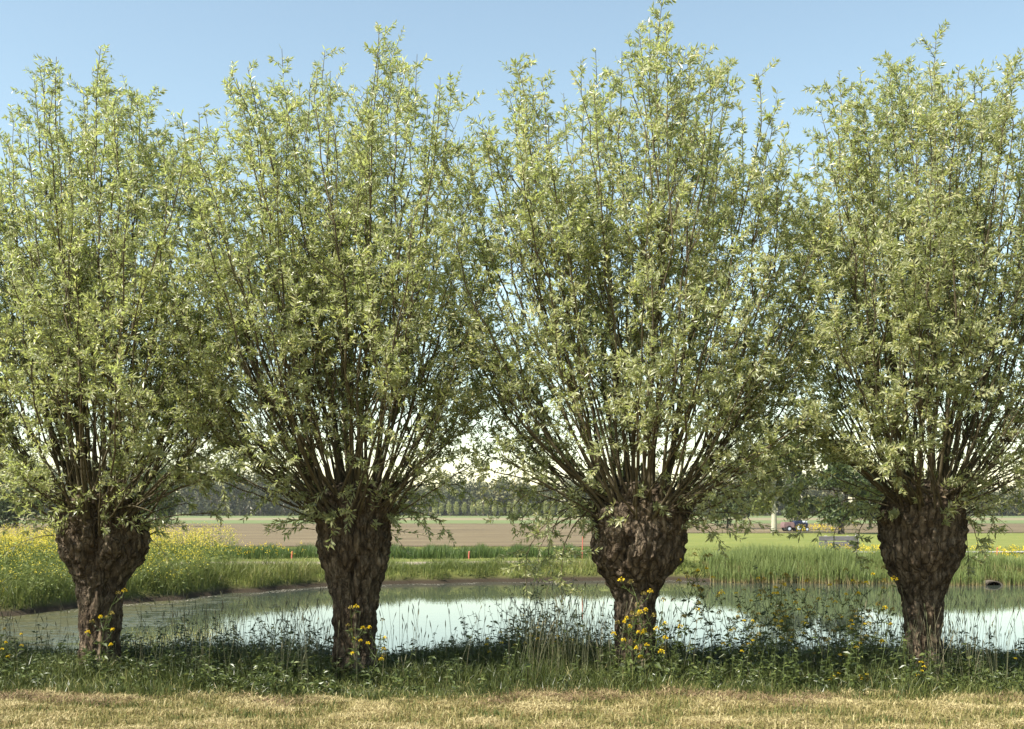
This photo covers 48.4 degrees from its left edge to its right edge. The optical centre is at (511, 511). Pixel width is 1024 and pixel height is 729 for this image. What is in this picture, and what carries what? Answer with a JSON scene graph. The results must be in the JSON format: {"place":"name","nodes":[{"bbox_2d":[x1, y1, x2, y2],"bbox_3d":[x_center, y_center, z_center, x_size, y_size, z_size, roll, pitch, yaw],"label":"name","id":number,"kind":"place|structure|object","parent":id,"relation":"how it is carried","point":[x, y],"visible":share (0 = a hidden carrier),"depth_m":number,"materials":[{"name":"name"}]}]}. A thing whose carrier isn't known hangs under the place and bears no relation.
{"place":"outdoors","nodes":[
{"label":"outdoors","id":0,"kind":"place"},
{"bbox_2d":[0,531,591,545],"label":"ploughed field","id":1,"kind":"structure","parent":0,"point":[460,538],"depth_m":75.05,"materials":[{"name":"soil"}]},
{"bbox_2d":[0,541,591,558],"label":"crop strip grass","id":2,"kind":"structure","parent":0,"point":[440,552],"depth_m":44.08,"materials":[{"name":"green plant"}]},
{"bbox_2d":[9,581,593,617],"bbox_3d":[-8.091,2.193,27.967,31.590,0.002,5.282,0,0,-38],"label":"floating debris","id":3,"kind":"object","parent":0,"point":[216,596],"visible":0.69,"depth_m":29.11,"materials":[{"name":"brown plant"}]},
{"bbox_2d":[175,561,586,564],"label":"dry path","id":4,"kind":"structure","parent":0,"point":[399,562],"depth_m":39.23,"materials":[{"name":"beige soil"}]},
{"bbox_2d":[0,677,1023,728],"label":"mown grass","id":5,"kind":"structure","parent":0,"point":[588,707],"depth_m":9.48,"materials":[{"name":"plant"}]},
{"bbox_2d":[0,580,1023,656],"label":"pond water","id":6,"kind":"structure","parent":0,"point":[433,600],"depth_m":25.10,"materials":[{"name":"white liquid"}]},
{"bbox_2d":[0,512,1023,728],"bbox_3d":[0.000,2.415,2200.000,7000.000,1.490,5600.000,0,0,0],"label":"ground","id":7,"kind":"structure","parent":0,"point":[697,540],"depth_m":31.18,"materials":[{"name":"soil"}]},
{"bbox_2d":[1,627,23,671],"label":"mustard plant","id":8,"kind":"object","parent":7,"relation":"on","point":[10,654],"visible":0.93,"depth_m":11.75,"materials":[{"name":"green plant"}]},
{"bbox_2d":[0,296,38,424],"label":"pollard willow","id":9,"kind":"object","parent":7,"relation":"on","point":[17,355],"visible":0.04,"depth_m":13.29,"materials":[{"name":"green plant"}]},
{"bbox_2d":[0,459,59,527],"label":"leafy tree","id":10,"kind":"object","parent":7,"relation":"on","point":[9,515],"visible":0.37,"depth_m":127.25,"materials":[{"name":"green plant"}]},
{"bbox_2d":[85,588,126,678],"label":"mustard plant","id":11,"kind":"object","parent":7,"relation":"on","point":[106,617],"visible":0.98,"depth_m":11.46,"materials":[{"name":"green plant"}]},
{"bbox_2d":[0,520,243,597],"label":"flowering crop foliage","id":12,"kind":"object","parent":7,"relation":"on","point":[7,564],"visible":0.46,"depth_m":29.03,"materials":[{"name":"green plant"}]},
{"bbox_2d":[0,44,251,671],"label":"pollard willow","id":13,"kind":"object","parent":7,"relation":"on","point":[103,539],"visible":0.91,"depth_m":11.51,"materials":[{"name":"green plant"}]},
{"bbox_2d":[126,454,181,526],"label":"leafy tree","id":14,"kind":"object","parent":7,"relation":"on","point":[165,505],"visible":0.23,"depth_m":134.11,"materials":[{"name":"green plant"}]},
{"bbox_2d":[239,612,276,664],"bbox_3d":[-2.743,1.422,12.309,0.407,0.644,0.385,0,0,-40],"label":"cow parsley","id":15,"kind":"object","parent":7,"relation":"on","point":[259,645],"visible":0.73,"depth_m":12.29,"materials":[{"name":"green plant"}]},
{"bbox_2d":[255,606,289,662],"bbox_3d":[-2.504,1.386,12.000,0.365,0.792,0.330,0,0,34],"label":"cow parsley","id":16,"kind":"object","parent":7,"relation":"on","point":[275,634],"visible":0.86,"depth_m":12.00,"materials":[{"name":"green plant"}]},
{"bbox_2d":[270,604,307,673],"bbox_3d":[-2.301,1.363,11.902,0.396,0.815,0.403,0,0,12],"label":"cow parsley","id":17,"kind":"object","parent":7,"relation":"on","point":[288,639],"visible":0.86,"depth_m":11.89,"materials":[{"name":"green plant"}]},
{"bbox_2d":[127,19,525,677],"bbox_3d":[-1.997,-1.853,11.979,4.380,7.562,4.418,0,0,0],"label":"pollard willow","id":18,"kind":"object","parent":7,"relation":"on","point":[343,287],"visible":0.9,"depth_m":11.49,"materials":[{"name":"green plant"}]},
{"bbox_2d":[345,604,369,684],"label":"mustard plant","id":19,"kind":"object","parent":7,"relation":"on","point":[352,652],"visible":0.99,"depth_m":11.36,"materials":[{"name":"green plant"}]},
{"bbox_2d":[360,618,386,685],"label":"mustard plant","id":20,"kind":"object","parent":7,"relation":"on","point":[379,663],"visible":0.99,"depth_m":11.30,"materials":[{"name":"green plant"}]},
{"bbox_2d":[0,551,778,609],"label":"bank grass","id":21,"kind":"structure","parent":7,"relation":"on","point":[256,570],"depth_m":31.97,"materials":[{"name":"green plant"}]},
{"bbox_2d":[485,625,503,663],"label":"mustard plant","id":22,"kind":"object","parent":7,"relation":"on","point":[489,650],"visible":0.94,"depth_m":12.17,"materials":[{"name":"green plant"}]},
{"bbox_2d":[0,627,1023,702],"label":"tall grass","id":23,"kind":"structure","parent":7,"relation":"on","point":[476,667],"depth_m":11.18,"materials":[{"name":"green plant"}]},
{"bbox_2d":[0,565,1023,695],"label":"undergrowth","id":24,"kind":"object","parent":7,"relation":"on","point":[269,667],"visible":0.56,"depth_m":11.51,"materials":[{"name":"green plant"}]},
{"bbox_2d":[0,580,1023,686],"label":"seeding grass","id":25,"kind":"structure","parent":7,"relation":"on","point":[552,631],"depth_m":12.01,"materials":[{"name":"green plant"}]},
{"bbox_2d":[0,457,1023,515],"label":"wood","id":26,"kind":"object","parent":7,"relation":"on","point":[237,506],"visible":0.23,"depth_m":491.44,"materials":[{"name":"green plant"}]},
{"bbox_2d":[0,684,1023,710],"bbox_3d":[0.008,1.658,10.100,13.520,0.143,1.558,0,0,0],"label":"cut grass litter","id":27,"kind":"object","parent":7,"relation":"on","point":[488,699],"visible":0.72,"depth_m":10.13,"materials":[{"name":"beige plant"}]},
{"bbox_2d":[505,614,524,654],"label":"mustard plant","id":28,"kind":"object","parent":7,"relation":"on","point":[514,643],"visible":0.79,"depth_m":12.45,"materials":[{"name":"green plant"}]},
{"bbox_2d":[497,586,536,649],"bbox_3d":[0.051,1.285,12.599,0.512,0.896,0.410,0,0,0],"label":"cow parsley","id":29,"kind":"object","parent":7,"relation":"on","point":[518,626],"visible":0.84,"depth_m":12.60,"materials":[{"name":"green plant"}]},
{"bbox_2d":[523,621,538,651],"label":"mustard plant","id":30,"kind":"object","parent":7,"relation":"on","point":[530,638],"visible":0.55,"depth_m":12.13,"materials":[{"name":"green plant"}]},
{"bbox_2d":[553,622,571,655],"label":"mustard plant","id":31,"kind":"object","parent":7,"relation":"on","point":[559,640],"visible":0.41,"depth_m":12.27,"materials":[{"name":"green plant"}]},
{"bbox_2d":[207,522,1023,559],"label":"bank flowers","id":32,"kind":"object","parent":7,"relation":"on","point":[877,546],"visible":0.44,"depth_m":43.26,"materials":[{"name":"plant"}]},
{"bbox_2d":[611,590,652,684],"bbox_3d":[1.151,1.220,10.964,0.357,0.968,0.282,0,0,43],"label":"mustard plant","id":33,"kind":"object","parent":7,"relation":"on","point":[626,618],"visible":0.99,"depth_m":10.95,"materials":[{"name":"green plant"}]},
{"bbox_2d":[617,610,648,686],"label":"mustard plant","id":34,"kind":"object","parent":7,"relation":"on","point":[637,652],"visible":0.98,"depth_m":10.93,"materials":[{"name":"green plant"}]},
{"bbox_2d":[617,576,658,677],"bbox_3d":[1.228,1.169,11.004,0.299,1.076,0.378,0,0,-22],"label":"mustard plant","id":35,"kind":"object","parent":7,"relation":"on","point":[646,639],"visible":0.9,"depth_m":10.98,"materials":[{"name":"green plant"}]},
{"bbox_2d":[418,0,862,672],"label":"pollard willow","id":36,"kind":"object","parent":7,"relation":"on","point":[638,528],"visible":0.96,"depth_m":11.21,"materials":[{"name":"green plant"}]},
{"bbox_2d":[641,597,667,683],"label":"mustard plant","id":37,"kind":"object","parent":7,"relation":"on","point":[657,664],"visible":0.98,"depth_m":10.95,"materials":[{"name":"green plant"}]},
{"bbox_2d":[657,611,680,657],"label":"mustard plant","id":38,"kind":"object","parent":7,"relation":"on","point":[665,648],"visible":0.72,"depth_m":11.86,"materials":[{"name":"green plant"}]},
{"bbox_2d":[666,552,712,667],"bbox_3d":[1.838,1.063,11.554,0.437,1.332,0.477,0,0,-21],"label":"mustard plant","id":39,"kind":"object","parent":7,"relation":"on","point":[680,643],"visible":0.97,"depth_m":11.58,"materials":[{"name":"green plant"}]},
{"bbox_2d":[684,570,729,666],"bbox_3d":[1.989,1.171,11.815,0.400,1.120,0.436,0,0,-38],"label":"mustard plant","id":40,"kind":"object","parent":7,"relation":"on","point":[714,648],"visible":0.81,"depth_m":11.79,"materials":[{"name":"green plant"}]},
{"bbox_2d":[716,590,743,673],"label":"mustard plant","id":41,"kind":"object","parent":7,"relation":"on","point":[730,629],"visible":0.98,"depth_m":11.48,"materials":[{"name":"green plant"}]},
{"bbox_2d":[712,458,761,528],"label":"leafy tree","id":42,"kind":"object","parent":7,"relation":"on","point":[733,507],"visible":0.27,"depth_m":118.17,"materials":[{"name":"green plant"}]},
{"bbox_2d":[729,589,764,663],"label":"mustard plant","id":43,"kind":"object","parent":7,"relation":"on","point":[743,630],"visible":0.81,"depth_m":11.95,"materials":[{"name":"green plant"}]},
{"bbox_2d":[729,609,764,673],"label":"wildflower plant","id":44,"kind":"object","parent":7,"relation":"on","point":[752,644],"visible":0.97,"depth_m":11.27,"materials":[{"name":"green plant"}]},
{"bbox_2d":[748,572,788,669],"bbox_3d":[2.656,1.172,11.643,0.404,1.141,0.441,0,0,-11],"label":"mustard plant","id":45,"kind":"object","parent":7,"relation":"on","point":[764,636],"visible":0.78,"depth_m":11.66,"materials":[{"name":"green plant"}]},
{"bbox_2d":[745,423,802,532],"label":"leafy tree","id":46,"kind":"object","parent":7,"relation":"on","point":[778,482],"visible":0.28,"depth_m":96.39,"materials":[{"name":"green plant"}]},
{"bbox_2d":[765,594,796,660],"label":"mustard plant","id":47,"kind":"object","parent":7,"relation":"on","point":[776,632],"visible":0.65,"depth_m":12.22,"materials":[{"name":"green plant"}]},
{"bbox_2d":[760,577,804,670],"bbox_3d":[2.687,1.198,11.372,0.430,1.084,0.394,0,0,26],"label":"mustard plant","id":48,"kind":"object","parent":7,"relation":"on","point":[784,630],"visible":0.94,"depth_m":11.37,"materials":[{"name":"green plant"}]},
{"bbox_2d":[774,604,815,678],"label":"wildflower plant","id":49,"kind":"object","parent":7,"relation":"on","point":[796,647],"visible":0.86,"depth_m":11.39,"materials":[{"name":"green plant"}]},
{"bbox_2d":[774,439,827,521],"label":"leafy tree","id":50,"kind":"object","parent":7,"relation":"on","point":[810,500],"visible":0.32,"depth_m":109.69,"materials":[{"name":"green plant"}]},
{"bbox_2d":[785,575,825,674],"bbox_3d":[3.054,1.207,11.862,0.434,1.105,0.397,0,0,19],"label":"mustard plant","id":51,"kind":"object","parent":7,"relation":"on","point":[818,649],"visible":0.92,"depth_m":11.87,"materials":[{"name":"green plant"}]},
{"bbox_2d":[803,601,837,661],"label":"mustard plant","id":52,"kind":"object","parent":7,"relation":"on","point":[824,646],"visible":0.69,"depth_m":12.11,"materials":[{"name":"green plant"}]},
{"bbox_2d":[827,672,840,689],"bbox_3d":[3.021,1.606,10.751,0.170,0.185,0.183,0,0,-3],"label":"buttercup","id":53,"kind":"object","parent":7,"relation":"on","point":[831,680],"visible":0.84,"depth_m":10.74,"materials":[{"name":"green plant"}]},
{"bbox_2d":[819,536,856,549],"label":"park bench","id":54,"kind":"object","parent":7,"relation":"on","point":[825,539],"visible":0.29,"depth_m":44.67,"materials":[{"name":"grey wood"}]},
{"bbox_2d":[814,444,871,533],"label":"leafy tree","id":55,"kind":"object","parent":7,"relation":"on","point":[832,482],"visible":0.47,"depth_m":90.34,"materials":[{"name":"green plant"}]},
{"bbox_2d":[824,579,863,673],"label":"mustard plant","id":56,"kind":"object","parent":7,"relation":"on","point":[835,631],"visible":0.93,"depth_m":11.54,"materials":[{"name":"green plant"}]},
{"bbox_2d":[835,614,871,675],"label":"mustard plant","id":57,"kind":"object","parent":7,"relation":"on","point":[852,624],"visible":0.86,"depth_m":11.22,"materials":[{"name":"green plant"}]},
{"bbox_2d":[698,540,1023,585],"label":"reeds","id":58,"kind":"object","parent":7,"relation":"on","point":[823,561],"visible":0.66,"depth_m":35.14,"materials":[{"name":"green plant"}]},
{"bbox_2d":[843,565,885,667],"bbox_3d":[3.630,1.163,11.795,0.454,1.214,0.416,0,0,-30],"label":"mustard plant","id":59,"kind":"object","parent":7,"relation":"on","point":[861,622],"visible":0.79,"depth_m":11.75,"materials":[{"name":"green plant"}]},
{"bbox_2d":[859,673,869,687],"bbox_3d":[3.355,1.616,10.805,0.183,0.185,0.170,0,0,-3],"label":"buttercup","id":60,"kind":"object","parent":7,"relation":"on","point":[865,680],"visible":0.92,"depth_m":10.80,"materials":[{"name":"green plant"}]},
{"bbox_2d":[854,455,888,527],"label":"leafy tree","id":61,"kind":"object","parent":7,"relation":"on","point":[869,502],"visible":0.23,"depth_m":123.00,"materials":[{"name":"green plant"}]},
{"bbox_2d":[865,576,897,673],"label":"mustard plant","id":62,"kind":"object","parent":7,"relation":"on","point":[881,640],"visible":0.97,"depth_m":11.46,"materials":[{"name":"green plant"}]},
{"bbox_2d":[765,19,1023,674],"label":"pollard willow","id":63,"kind":"object","parent":7,"relation":"on","point":[922,525],"visible":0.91,"depth_m":11.57,"materials":[{"name":"green plant"}]},
{"bbox_2d":[913,661,926,687],"bbox_3d":[3.926,1.587,10.996,0.210,0.284,0.197,0,0,31],"label":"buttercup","id":64,"kind":"object","parent":7,"relation":"on","point":[922,670],"visible":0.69,"depth_m":10.98,"materials":[{"name":"green plant"}]},
{"bbox_2d":[983,580,1002,584],"bbox_3d":[14.382,2.210,35.200,0.533,0.302,2.500,0,0,0],"label":"culvert pipe","id":65,"kind":"object","parent":7,"relation":"on","point":[995,582],"visible":0.18,"depth_m":34.00,"materials":[{"name":"concrete"}]},
{"bbox_2d":[991,210,1023,512],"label":"pollard willow","id":66,"kind":"object","parent":7,"relation":"on","point":[1011,322],"visible":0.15,"depth_m":13.11,"materials":[{"name":"green plant"}]},
{"bbox_2d":[0,524,1023,532],"bbox_3d":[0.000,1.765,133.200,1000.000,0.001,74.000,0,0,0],"label":"ploughed field","id":67,"kind":"structure","parent":0,"point":[1017,528],"depth_m":119.81,"materials":[{"name":"soil"}]},
{"bbox_2d":[780,517,808,530],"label":"farm tractor","id":68,"kind":"object","parent":67,"relation":"on","point":[788,526],"visible":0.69,"depth_m":103.64,"materials":[{"name":"metal"}]},
{"bbox_2d":[0,520,1023,522],"bbox_3d":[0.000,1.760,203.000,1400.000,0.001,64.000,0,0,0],"label":"green strip","id":69,"kind":"object","parent":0,"point":[481,521],"depth_m":205.09,"materials":[{"name":"green plant"}]},
{"bbox_2d":[0,0,1023,511],"label":"sky","id":70,"kind":"structure","parent":0,"point":[185,48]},
{"bbox_2d":[7,518,1023,519],"bbox_3d":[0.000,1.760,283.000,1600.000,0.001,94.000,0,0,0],"label":"tan strip","id":71,"kind":"object","parent":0,"point":[506,519],"depth_m":296.03,"materials":[{"name":"beige soil"}]},
{"bbox_2d":[19,516,1023,517],"bbox_3d":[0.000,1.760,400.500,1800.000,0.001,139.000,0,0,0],"label":"green strip","id":72,"kind":"object","parent":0,"point":[503,517],"depth_m":347.37,"materials":[{"name":"green plant"}]},
{"bbox_2d":[432,500,438,515],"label":"young poplar","id":73,"kind":"object","parent":72,"relation":"on","point":[434,510],"visible":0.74,"depth_m":429.86,"materials":[{"name":"green plant"}]},
{"bbox_2d":[439,503,443,515],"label":"young poplar","id":74,"kind":"object","parent":72,"relation":"on","point":[441,509],"visible":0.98,"depth_m":432.91,"materials":[{"name":"green plant"}]},
{"bbox_2d":[446,502,451,513],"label":"young poplar","id":75,"kind":"object","parent":72,"relation":"on","point":[448,509],"visible":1,"depth_m":429.62,"materials":[{"name":"green plant"}]},
{"bbox_2d":[453,501,458,515],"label":"young poplar","id":76,"kind":"object","parent":72,"relation":"on","point":[456,506],"visible":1,"depth_m":430.01,"materials":[{"name":"green plant"}]},
{"bbox_2d":[461,502,467,515],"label":"young poplar","id":77,"kind":"object","parent":72,"relation":"on","point":[464,510],"visible":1,"depth_m":432.14,"materials":[{"name":"green plant"}]},
{"bbox_2d":[470,503,474,515],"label":"young poplar","id":78,"kind":"object","parent":72,"relation":"on","point":[472,509],"visible":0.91,"depth_m":429.93,"materials":[{"name":"green plant"}]},
{"bbox_2d":[476,500,482,515],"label":"young poplar","id":79,"kind":"object","parent":72,"relation":"on","point":[480,505],"visible":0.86,"depth_m":431.45,"materials":[{"name":"green plant"}]},
{"bbox_2d":[484,502,488,515],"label":"young poplar","id":80,"kind":"object","parent":72,"relation":"on","point":[486,511],"visible":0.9,"depth_m":433.18,"materials":[{"name":"green plant"}]},
{"bbox_2d":[492,503,497,513],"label":"young poplar","id":81,"kind":"object","parent":72,"relation":"on","point":[494,507],"visible":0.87,"depth_m":430.77,"materials":[{"name":"green plant"}]},
{"bbox_2d":[513,501,517,514],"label":"young poplar","id":82,"kind":"object","parent":72,"relation":"on","point":[514,503],"visible":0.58,"depth_m":430.81,"materials":[{"name":"green plant"}]},
{"bbox_2d":[522,504,526,514],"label":"young poplar","id":83,"kind":"object","parent":72,"relation":"on","point":[524,508],"visible":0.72,"depth_m":431.08,"materials":[{"name":"green plant"}]},
{"bbox_2d":[543,501,548,512],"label":"young poplar","id":84,"kind":"object","parent":72,"relation":"on","point":[545,508],"visible":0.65,"depth_m":429.73,"materials":[{"name":"green plant"}]},
{"bbox_2d":[550,501,555,512],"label":"young poplar","id":85,"kind":"object","parent":72,"relation":"on","point":[553,509],"visible":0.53,"depth_m":432.02,"materials":[{"name":"green plant"}]},
{"bbox_2d":[176,545,1022,565],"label":"lawn grass","id":86,"kind":"structure","parent":0,"point":[1016,555],"depth_m":50.42,"materials":[{"name":"green plant"}]}
]}

